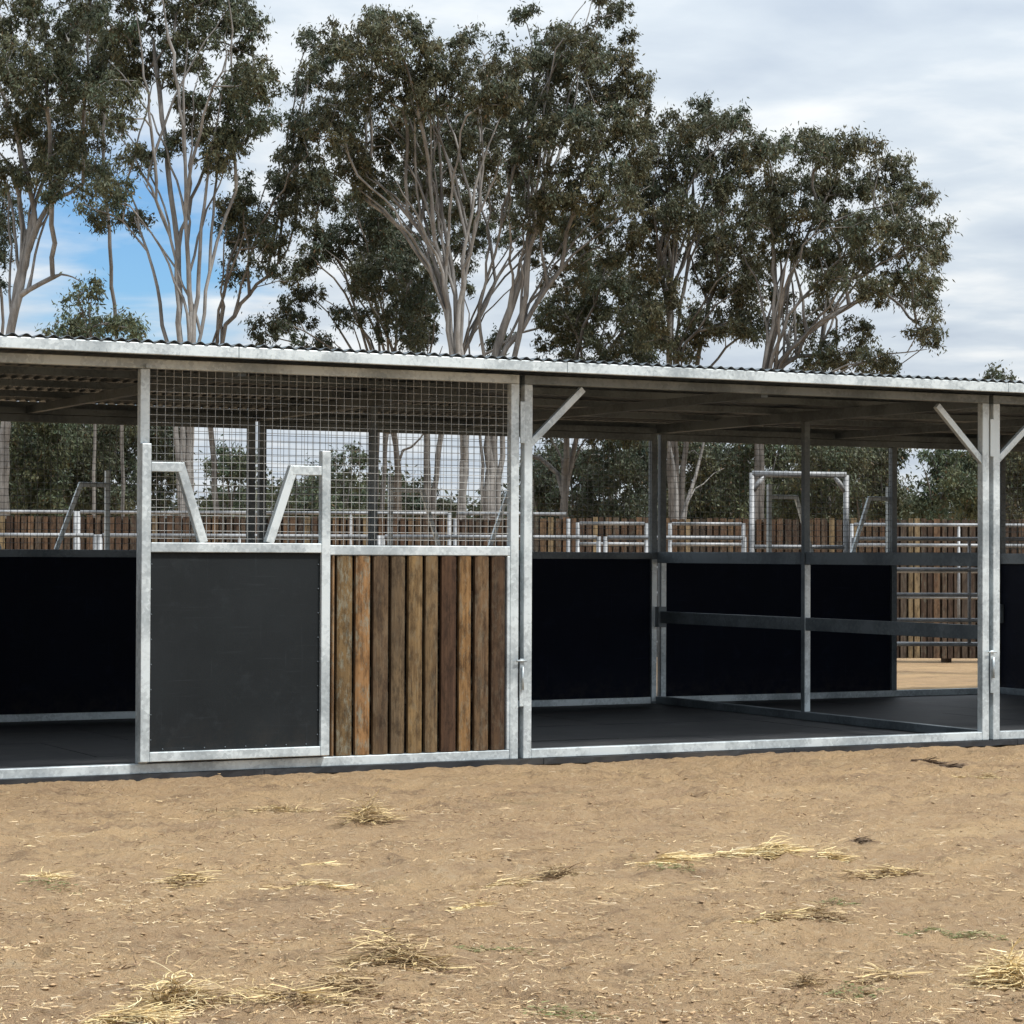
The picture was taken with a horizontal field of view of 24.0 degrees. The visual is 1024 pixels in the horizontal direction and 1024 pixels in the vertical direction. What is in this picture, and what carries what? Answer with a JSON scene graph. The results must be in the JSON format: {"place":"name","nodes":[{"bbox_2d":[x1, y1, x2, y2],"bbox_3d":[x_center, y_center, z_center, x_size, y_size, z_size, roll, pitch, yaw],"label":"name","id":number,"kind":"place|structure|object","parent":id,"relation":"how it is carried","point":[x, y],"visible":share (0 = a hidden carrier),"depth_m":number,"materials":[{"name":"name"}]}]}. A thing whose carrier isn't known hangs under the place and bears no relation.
{"place":"outdoors","nodes":[
{"label":"outdoors","id":0,"kind":"place"},
{"bbox_2d":[0,658,1023,1023],"bbox_3d":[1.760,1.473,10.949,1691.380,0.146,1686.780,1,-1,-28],"label":"ground","id":1,"kind":"structure","parent":0,"point":[872,788],"depth_m":9.30,"materials":[{"name":"brown soil"}]},
{"bbox_2d":[0,184,36,426],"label":"gum tree","id":2,"kind":"object","parent":1,"relation":"on","point":[4,238],"visible":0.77,"depth_m":57.87,"materials":[{"name":"green plant"}]},
{"bbox_2d":[0,510,76,549],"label":"yard panel","id":3,"kind":"object","parent":1,"relation":"on","point":[48,512],"visible":0.23,"depth_m":26.00,"materials":[{"name":"silver metal"}]},
{"bbox_2d":[0,533,97,549],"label":"yard panel","id":4,"kind":"object","parent":1,"relation":"on","point":[95,540],"visible":0.2,"depth_m":21.99,"materials":[{"name":"silver metal"}]},
{"bbox_2d":[0,401,98,518],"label":"bushy gum","id":5,"kind":"object","parent":1,"relation":"on","point":[29,492],"visible":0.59,"depth_m":61.27,"materials":[{"name":"green plant"}]},
{"bbox_2d":[16,878,83,893],"bbox_3d":[-1.766,1.425,9.215,0.270,0.053,0.162,0,-1,1],"label":"weed patch","id":6,"kind":"object","parent":1,"relation":"on","point":[62,882],"visible":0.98,"depth_m":9.21,"materials":[{"name":"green plant"}]},
{"bbox_2d":[21,866,81,882],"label":"straw clump","id":7,"kind":"object","parent":1,"relation":"on","point":[53,876],"visible":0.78,"depth_m":9.45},
{"bbox_2d":[0,0,115,518],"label":"gum tree","id":8,"kind":"object","parent":1,"relation":"on","point":[68,152],"visible":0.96,"depth_m":53.52,"materials":[{"name":"green plant"}]},
{"bbox_2d":[34,424,104,517],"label":"bushy gum","id":9,"kind":"object","parent":1,"relation":"on","point":[65,472],"visible":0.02,"depth_m":72.75,"materials":[{"name":"green plant"}]},
{"bbox_2d":[49,0,129,518],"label":"gum tree","id":10,"kind":"object","parent":1,"relation":"on","point":[91,118],"visible":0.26,"depth_m":59.41,"materials":[{"name":"green plant"}]},
{"bbox_2d":[35,268,154,517],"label":"gum sapling","id":11,"kind":"object","parent":1,"relation":"on","point":[116,325],"visible":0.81,"depth_m":47.82,"materials":[{"name":"green plant"}]},
{"bbox_2d":[62,423,157,518],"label":"bushy gum","id":12,"kind":"object","parent":1,"relation":"on","point":[115,496],"visible":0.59,"depth_m":63.12,"materials":[{"name":"green plant"}]},
{"bbox_2d":[80,996,207,1023],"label":"straw clump","id":13,"kind":"object","parent":1,"relation":"on","point":[133,1014],"visible":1,"depth_m":6.54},
{"bbox_2d":[120,426,202,518],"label":"bushy gum","id":14,"kind":"object","parent":1,"relation":"on","point":[161,437],"visible":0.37,"depth_m":65.07,"materials":[{"name":"green plant"}]},
{"bbox_2d":[77,510,245,549],"bbox_3d":[-3.758,0.855,25.996,1.891,1.739,0.043,0,-1,0],"label":"yard panel","id":15,"kind":"object","parent":1,"relation":"on","point":[80,512],"visible":0.11,"depth_m":26.00,"materials":[{"name":"silver metal"}]},
{"bbox_2d":[109,946,237,1012],"bbox_3d":[-0.950,1.311,6.750,0.368,0.189,0.364,0,-1,-5],"label":"straw clump","id":16,"kind":"object","parent":1,"relation":"on","point":[168,994],"visible":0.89,"depth_m":6.72,"materials":[{"name":"beige plant"}]},
{"bbox_2d":[79,0,289,517],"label":"gum tree","id":17,"kind":"object","parent":1,"relation":"on","point":[240,81],"visible":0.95,"depth_m":51.91,"materials":[{"name":"green plant"}]},
{"bbox_2d":[144,865,231,890],"bbox_3d":[-1.262,1.398,9.277,0.368,0.091,0.362,1,-1,-28],"label":"straw clump","id":18,"kind":"object","parent":1,"relation":"on","point":[184,876],"visible":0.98,"depth_m":9.26,"materials":[{"name":"beige plant"}]},
{"bbox_2d":[194,434,268,518],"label":"bushy gum","id":19,"kind":"object","parent":1,"relation":"on","point":[221,496],"visible":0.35,"depth_m":69.13,"materials":[{"name":"green plant"}]},
{"bbox_2d":[98,533,380,549],"bbox_3d":[-2.490,0.929,21.993,2.588,1.459,0.043,0,-1,0],"label":"yard panel","id":20,"kind":"object","parent":1,"relation":"on","point":[124,535],"visible":0.1,"depth_m":21.99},
{"bbox_2d":[206,22,332,518],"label":"gum tree","id":21,"kind":"object","parent":1,"relation":"on","point":[243,234],"visible":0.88,"depth_m":55.44,"materials":[{"name":"green plant"}]},
{"bbox_2d":[176,971,372,1009],"bbox_3d":[-0.671,1.343,6.754,0.568,0.097,0.405,0,-1,1],"label":"straw clump","id":22,"kind":"object","parent":1,"relation":"on","point":[283,991],"visible":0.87,"depth_m":6.73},
{"bbox_2d":[245,803,325,812],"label":"straw clump","id":23,"kind":"object","parent":1,"relation":"on","point":[285,808],"visible":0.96,"depth_m":12.03,"materials":[{"name":"beige plant"}]},
{"bbox_2d":[266,453,338,519],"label":"bushy gum","id":24,"kind":"object","parent":1,"relation":"on","point":[304,500],"visible":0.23,"depth_m":71.43,"materials":[{"name":"green plant"}]},
{"bbox_2d":[259,875,359,889],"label":"straw clump","id":25,"kind":"object","parent":1,"relation":"on","point":[323,883],"visible":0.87,"depth_m":9.21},
{"bbox_2d":[301,860,340,865],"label":"straw clump","id":26,"kind":"object","parent":1,"relation":"on","point":[325,863],"visible":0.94,"depth_m":9.95,"materials":[{"name":"beige plant"}]},
{"bbox_2d":[302,440,367,518],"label":"bushy gum","id":27,"kind":"object","parent":1,"relation":"on","point":[353,459],"visible":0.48,"depth_m":69.68,"materials":[{"name":"green plant"}]},
{"bbox_2d":[238,165,442,518],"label":"gum tree","id":28,"kind":"object","parent":1,"relation":"on","point":[381,232],"visible":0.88,"depth_m":57.48,"materials":[{"name":"green plant"}]},
{"bbox_2d":[306,969,392,1003],"bbox_3d":[-0.484,1.370,6.960,0.289,0.098,0.268,0,-1,8],"label":"straw clump","id":29,"kind":"object","parent":1,"relation":"on","point":[333,979],"visible":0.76,"depth_m":6.94,"materials":[{"name":"beige plant"}]},
{"bbox_2d":[255,511,450,544],"bbox_3d":[-1.741,0.863,25.996,2.168,1.739,0.043,0,-1,0],"label":"yard panel","id":30,"kind":"object","parent":1,"relation":"on","point":[385,513],"visible":0.06,"depth_m":26.00,"materials":[{"name":"silver metal"}]},
{"bbox_2d":[328,787,416,825],"bbox_3d":[-0.670,1.373,11.241,0.417,0.190,0.423,1,-1,-28],"label":"straw clump","id":31,"kind":"object","parent":1,"relation":"on","point":[361,816],"visible":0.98,"depth_m":11.23,"materials":[{"name":"beige plant"}]},
{"bbox_2d":[308,914,490,974],"bbox_3d":[-0.340,1.326,7.407,0.565,0.173,0.432,0,-1,7],"label":"straw clump","id":32,"kind":"object","parent":1,"relation":"on","point":[389,952],"visible":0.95,"depth_m":7.39,"materials":[{"name":"beige plant"}]},
{"bbox_2d":[387,349,423,519],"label":"forked tree","id":33,"kind":"object","parent":1,"relation":"on","point":[397,480],"visible":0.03,"depth_m":49.84,"materials":[{"name":"grey plant"}]},
{"bbox_2d":[293,4,540,519],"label":"gum tree","id":34,"kind":"object","parent":1,"relation":"on","point":[432,70],"visible":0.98,"depth_m":52.86,"materials":[{"name":"green plant"}]},
{"bbox_2d":[385,471,456,519],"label":"bushy gum","id":35,"kind":"object","parent":1,"relation":"on","point":[415,507],"visible":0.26,"depth_m":70.84,"materials":[{"name":"green plant"}]},
{"bbox_2d":[444,898,502,910],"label":"straw clump","id":36,"kind":"object","parent":1,"relation":"on","point":[468,906],"visible":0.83,"depth_m":8.57,"materials":[{"name":"beige plant"}]},
{"bbox_2d":[338,81,616,517],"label":"gum tree","id":37,"kind":"object","parent":1,"relation":"on","point":[456,250],"visible":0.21,"depth_m":62.90,"materials":[{"name":"green plant"}]},
{"bbox_2d":[381,535,600,551],"bbox_3d":[-0.197,0.939,21.993,2.015,1.459,0.043,0,-1,0],"label":"yard panel","id":38,"kind":"object","parent":1,"relation":"on","point":[590,537],"visible":0.23,"depth_m":21.99,"materials":[{"name":"silver metal"}]},
{"bbox_2d":[453,944,538,955],"bbox_3d":[-0.070,1.406,7.747,0.330,0.032,0.128,0,-1,-2],"label":"weed patch","id":39,"kind":"object","parent":1,"relation":"on","point":[481,946],"visible":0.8,"depth_m":7.74,"materials":[{"name":"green plant"}]},
{"bbox_2d":[468,874,532,890],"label":"straw clump","id":40,"kind":"object","parent":1,"relation":"on","point":[497,883],"visible":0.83,"depth_m":9.26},
{"bbox_2d":[453,512,569,551],"bbox_3d":[-0.006,0.871,25.996,1.265,1.739,0.043,0,-1,0],"label":"yard panel","id":41,"kind":"object","parent":1,"relation":"on","point":[505,513],"visible":0.05,"depth_m":25.99,"materials":[{"name":"silver metal"}]},
{"bbox_2d":[0,694,1023,784],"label":"rubber floor matting","id":42,"kind":"object","parent":1,"relation":"on","point":[63,743],"visible":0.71,"depth_m":16.91,"materials":[{"name":"black rubber"}]},
{"bbox_2d":[0,332,1023,778],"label":"stable","id":43,"kind":"structure","parent":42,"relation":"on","point":[222,656],"depth_m":16.36,"materials":[{"name":"metal"}]},
{"bbox_2d":[0,471,109,549],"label":"sliding door","id":44,"kind":"structure","parent":43,"relation":"in","point":[106,484],"depth_m":18.06,"materials":[{"name":"metal"}]},
{"bbox_2d":[137,443,330,761],"bbox_3d":[-1.578,0.515,13.777,1.148,1.786,0.055,1,-1,-28],"label":"sliding door","id":45,"kind":"structure","parent":43,"relation":"in","point":[234,638],"depth_m":13.76,"materials":[{"name":"metal"}]},
{"bbox_2d":[387,477,533,551],"bbox_3d":[-0.410,0.638,19.454,1.300,1.830,0.036,1,-1,-28],"label":"sliding door","id":46,"kind":"structure","parent":43,"relation":"in","point":[390,513],"depth_m":19.31,"materials":[{"name":"metal"}]},
{"bbox_2d":[766,484,888,551],"bbox_3d":[2.782,0.681,21.120,1.300,1.830,0.036,1,-1,-28],"label":"sliding door","id":47,"kind":"structure","parent":43,"relation":"in","point":[769,487],"depth_m":21.00,"materials":[{"name":"metal"}]},
{"bbox_2d":[0,515,1023,662],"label":"timber fence","id":48,"kind":"object","parent":1,"relation":"on","point":[926,583],"visible":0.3,"depth_m":28.90,"materials":[{"name":"brown wood"}]},
{"bbox_2d":[0,758,1023,1023],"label":"loose straw","id":49,"kind":"object","parent":1,"relation":"on","point":[604,1016],"visible":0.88,"depth_m":7.70,"materials":[{"name":"beige plant"}]},
{"bbox_2d":[0,763,1023,1023],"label":"dirt clods","id":50,"kind":"object","parent":1,"relation":"on","point":[520,951],"visible":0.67,"depth_m":7.65,"materials":[{"name":"soil"}]},
{"bbox_2d":[502,445,575,520],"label":"bushy gum","id":51,"kind":"object","parent":1,"relation":"on","point":[555,499],"visible":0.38,"depth_m":65.92,"materials":[{"name":"green plant"}]},
{"bbox_2d":[71,460,1020,544],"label":"distant wood","id":52,"kind":"object","parent":1,"relation":"on","point":[470,499],"visible":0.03,"depth_m":102.28,"materials":[{"name":"green plant"}]},
{"bbox_2d":[456,0,662,519],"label":"gum tree","id":53,"kind":"object","parent":1,"relation":"on","point":[541,206],"visible":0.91,"depth_m":54.90,"materials":[{"name":"green plant"}]},
{"bbox_2d":[522,861,596,880],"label":"straw clump","id":54,"kind":"object","parent":1,"relation":"on","point":[555,872],"visible":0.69,"depth_m":9.52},
{"bbox_2d":[518,1001,621,1019],"bbox_3d":[0.157,1.394,6.666,0.310,0.055,0.185,0,-1,4],"label":"weed patch","id":55,"kind":"object","parent":1,"relation":"on","point":[563,1015],"visible":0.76,"depth_m":6.67,"materials":[{"name":"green plant"}]},
{"bbox_2d":[532,438,622,520],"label":"bushy gum","id":56,"kind":"object","parent":1,"relation":"on","point":[574,489],"visible":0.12,"depth_m":71.60,"materials":[{"name":"green plant"}]},
{"bbox_2d":[519,244,682,518],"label":"gum tree","id":57,"kind":"object","parent":1,"relation":"on","point":[569,335],"visible":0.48,"depth_m":59.79,"materials":[{"name":"green plant"}]},
{"bbox_2d":[562,439,657,521],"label":"bushy gum","id":58,"kind":"object","parent":1,"relation":"on","point":[612,482],"visible":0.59,"depth_m":65.50,"materials":[{"name":"green plant"}]},
{"bbox_2d":[576,522,647,551],"bbox_3d":[1.077,0.925,25.995,0.782,1.639,0.043,0,-1,0],"label":"yard panel","id":59,"kind":"object","parent":1,"relation":"on","point":[644,543],"visible":0.23,"depth_m":25.99,"materials":[{"name":"silver metal"}]},
{"bbox_2d":[616,436,679,520],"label":"bushy gum","id":60,"kind":"object","parent":1,"relation":"on","point":[640,453],"visible":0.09,"depth_m":69.42,"materials":[{"name":"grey plant"}]},
{"bbox_2d":[637,862,694,875],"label":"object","id":61,"kind":"object","parent":1,"relation":"on","point":[678,867],"visible":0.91,"depth_m":9.64,"materials":[{"name":"beige plant"}]},
{"bbox_2d":[624,850,719,866],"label":"straw clump","id":62,"kind":"object","parent":1,"relation":"on","point":[670,858],"visible":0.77,"depth_m":9.84,"materials":[{"name":"beige plant"}]},
{"bbox_2d":[604,535,746,570],"bbox_3d":[1.484,0.946,21.993,1.311,1.459,0.043,0,-1,0],"label":"yard panel","id":63,"kind":"object","parent":1,"relation":"on","point":[612,537],"visible":0.2,"depth_m":21.99,"materials":[{"name":"silver metal"}]},
{"bbox_2d":[637,434,748,521],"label":"bushy gum","id":64,"kind":"object","parent":1,"relation":"on","point":[709,512],"visible":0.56,"depth_m":62.91,"materials":[{"name":"green plant"}]},
{"bbox_2d":[664,361,723,519],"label":"gum tree","id":65,"kind":"object","parent":1,"relation":"on","point":[676,514],"visible":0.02,"depth_m":52.08,"materials":[{"name":"grey plant"}]},
{"bbox_2d":[668,522,743,551],"bbox_3d":[2.098,0.930,25.995,0.834,1.639,0.043,0,-1,0],"label":"yard panel","id":66,"kind":"object","parent":1,"relation":"on","point":[671,543],"visible":0.26,"depth_m":25.99,"materials":[{"name":"silver metal"}]},
{"bbox_2d":[615,90,798,519],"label":"gum tree","id":67,"kind":"object","parent":1,"relation":"on","point":[671,217],"visible":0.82,"depth_m":56.50,"materials":[{"name":"green plant"}]},
{"bbox_2d":[689,850,746,858],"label":"straw clump","id":68,"kind":"object","parent":1,"relation":"on","point":[725,854],"visible":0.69,"depth_m":10.01,"materials":[{"name":"beige plant"}]},
{"bbox_2d":[694,442,767,518],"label":"bushy gum","id":69,"kind":"object","parent":1,"relation":"on","point":[721,451],"visible":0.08,"depth_m":73.20,"materials":[{"name":"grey plant"}]},
{"bbox_2d":[717,443,800,521],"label":"bushy gum","id":70,"kind":"object","parent":1,"relation":"on","point":[771,449],"visible":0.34,"depth_m":63.29,"materials":[{"name":"green plant"}]},
{"bbox_2d":[730,834,817,859],"bbox_3d":[1.093,1.388,10.070,0.383,0.146,0.308,0,-1,-1],"label":"straw clump","id":71,"kind":"object","parent":1,"relation":"on","point":[775,850],"visible":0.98,"depth_m":10.04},
{"bbox_2d":[730,906,819,923],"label":"straw clump","id":72,"kind":"object","parent":1,"relation":"on","point":[779,914],"visible":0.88,"depth_m":8.28,"materials":[{"name":"beige plant"}]},
{"bbox_2d":[750,471,848,551],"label":"gateway arch","id":73,"kind":"structure","parent":1,"relation":"on","point":[844,486],"depth_m":21.99,"materials":[{"name":"silver metal"}]},
{"bbox_2d":[766,445,840,521],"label":"bushy gum","id":74,"kind":"object","parent":1,"relation":"on","point":[780,511],"visible":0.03,"depth_m":72.95,"materials":[{"name":"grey plant"}]},
{"bbox_2d":[780,971,829,986],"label":"straw clump","id":75,"kind":"object","parent":1,"relation":"on","point":[807,980],"visible":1,"depth_m":7.18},
{"bbox_2d":[781,898,858,923],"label":"straw clump","id":76,"kind":"object","parent":1,"relation":"on","point":[820,909],"visible":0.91,"depth_m":8.33,"materials":[{"name":"beige plant"}]},
{"bbox_2d":[775,445,878,521],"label":"bushy gum","id":77,"kind":"object","parent":1,"relation":"on","point":[828,461],"visible":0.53,"depth_m":62.09,"materials":[{"name":"green plant"}]},
{"bbox_2d":[810,843,861,862],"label":"straw clump","id":78,"kind":"object","parent":1,"relation":"on","point":[830,854],"visible":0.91,"depth_m":9.99,"materials":[{"name":"beige plant"}]},
{"bbox_2d":[710,119,967,519],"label":"gum tree","id":79,"kind":"object","parent":1,"relation":"on","point":[825,190],"visible":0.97,"depth_m":53.85,"materials":[{"name":"green plant"}]},
{"bbox_2d":[820,896,860,905],"bbox_3d":[1.183,1.416,8.750,0.174,0.042,0.107,0,-1,7],"label":"weed patch","id":80,"kind":"object","parent":1,"relation":"on","point":[852,903],"visible":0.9,"depth_m":8.75,"materials":[{"name":"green plant"}]},
{"bbox_2d":[813,980,895,1002],"bbox_3d":[0.986,1.387,6.986,0.258,0.055,0.235,1,-1,-28],"label":"weed patch","id":81,"kind":"object","parent":1,"relation":"on","point":[857,996],"visible":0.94,"depth_m":6.98,"materials":[{"name":"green plant"}]},
{"bbox_2d":[848,834,875,842],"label":"twig clump","id":82,"kind":"object","parent":1,"relation":"on","point":[859,839],"visible":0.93,"depth_m":10.72,"materials":[{"name":"plant"}]},
{"bbox_2d":[838,447,904,521],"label":"bushy gum","id":83,"kind":"object","parent":1,"relation":"on","point":[854,513],"visible":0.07,"depth_m":73.90,"materials":[{"name":"green plant"}]},
{"bbox_2d":[827,863,933,879],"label":"straw clump","id":84,"kind":"object","parent":1,"relation":"on","point":[900,871],"visible":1,"depth_m":9.36,"materials":[{"name":"beige plant"}]},
{"bbox_2d":[850,447,918,522],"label":"bushy gum","id":85,"kind":"object","parent":1,"relation":"on","point":[902,493],"visible":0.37,"depth_m":65.56,"materials":[{"name":"green plant"}]},
{"bbox_2d":[845,961,929,985],"bbox_3d":[1.113,1.394,7.302,0.308,0.072,0.250,0,-1,16],"label":"straw clump","id":86,"kind":"object","parent":1,"relation":"on","point":[883,974],"visible":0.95,"depth_m":7.29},
{"bbox_2d":[911,756,947,764],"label":"twig clump","id":87,"kind":"object","parent":1,"relation":"on","point":[931,761],"visible":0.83,"depth_m":14.72,"materials":[{"name":"plant"}]},
{"bbox_2d":[850,523,1023,641],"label":"yard panel","id":88,"kind":"object","parent":1,"relation":"on","point":[958,545],"visible":0.4,"depth_m":25.99,"materials":[{"name":"silver metal"}]},
{"bbox_2d":[851,537,1023,645],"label":"yard panel","id":89,"kind":"object","parent":1,"relation":"on","point":[969,594],"visible":0.52,"depth_m":21.98,"materials":[{"name":"silver metal"}]},
{"bbox_2d":[897,449,977,522],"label":"bushy gum","id":90,"kind":"object","parent":1,"relation":"on","point":[956,488],"visible":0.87,"depth_m":63.80,"materials":[{"name":"green plant"}]},
{"bbox_2d":[895,926,1010,941],"bbox_3d":[1.500,1.433,8.225,0.394,0.054,0.235,0,-1,0],"label":"weed patch","id":91,"kind":"object","parent":1,"relation":"on","point":[952,935],"visible":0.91,"depth_m":8.20,"materials":[{"name":"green plant"}]},
{"bbox_2d":[939,763,967,767],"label":"twig clump","id":92,"kind":"object","parent":1,"relation":"on","point":[957,765],"visible":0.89,"depth_m":14.48,"materials":[{"name":"plant"}]},
{"bbox_2d":[943,450,977,522],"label":"bushy gum","id":93,"kind":"object","parent":1,"relation":"on","point":[957,517],"visible":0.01,"depth_m":71.91,"materials":[{"name":"green plant"}]},
{"bbox_2d":[949,767,1020,779],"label":"straw clump","id":94,"kind":"object","parent":1,"relation":"on","point":[990,775],"visible":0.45,"depth_m":13.80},
{"bbox_2d":[950,934,1023,991],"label":"straw clump","id":95,"kind":"object","parent":1,"relation":"on","point":[1009,971],"visible":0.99,"depth_m":7.14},
{"bbox_2d":[969,360,1023,522],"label":"bushy gum","id":96,"kind":"object","parent":1,"relation":"on","point":[993,375],"visible":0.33,"depth_m":59.06,"materials":[{"name":"green plant"}]},
{"bbox_2d":[0,0,1023,516],"label":"sky","id":97,"kind":"structure","parent":0,"point":[942,80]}
]}

